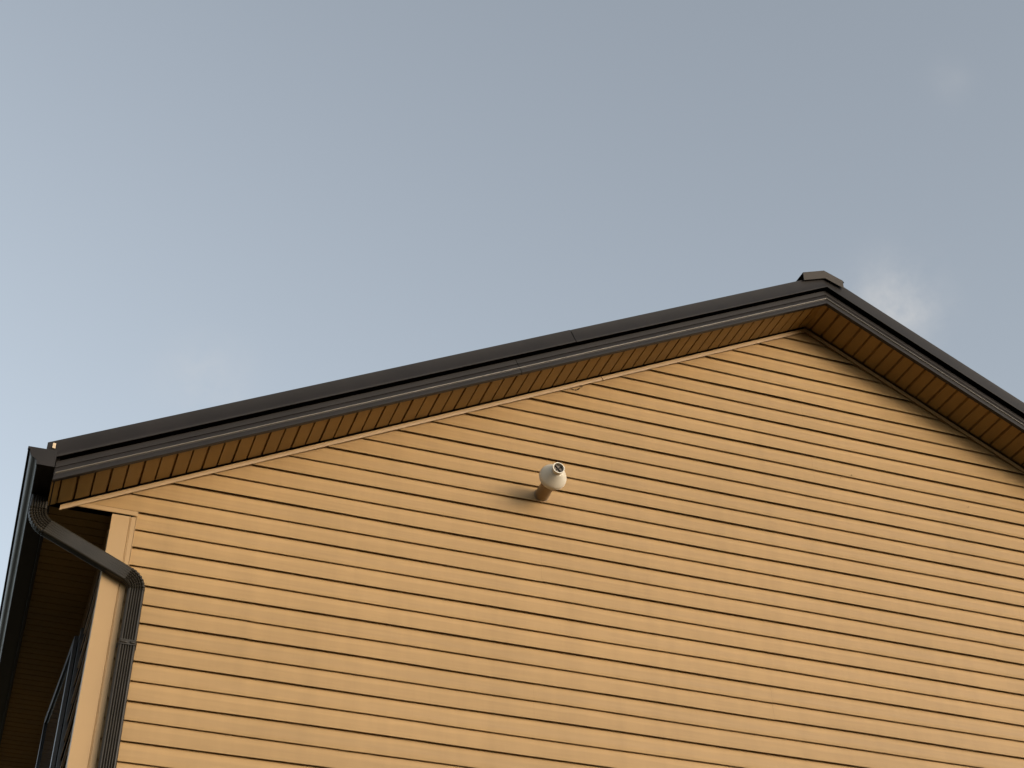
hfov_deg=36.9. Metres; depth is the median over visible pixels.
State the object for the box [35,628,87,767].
window
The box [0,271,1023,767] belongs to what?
house
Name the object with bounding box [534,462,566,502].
security camera
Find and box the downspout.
[28,493,144,767]
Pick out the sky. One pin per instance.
(204, 204)
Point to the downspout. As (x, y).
(42, 523)
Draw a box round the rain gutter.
[0,446,57,730]
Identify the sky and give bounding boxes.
[0,0,1023,605]
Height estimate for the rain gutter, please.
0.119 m

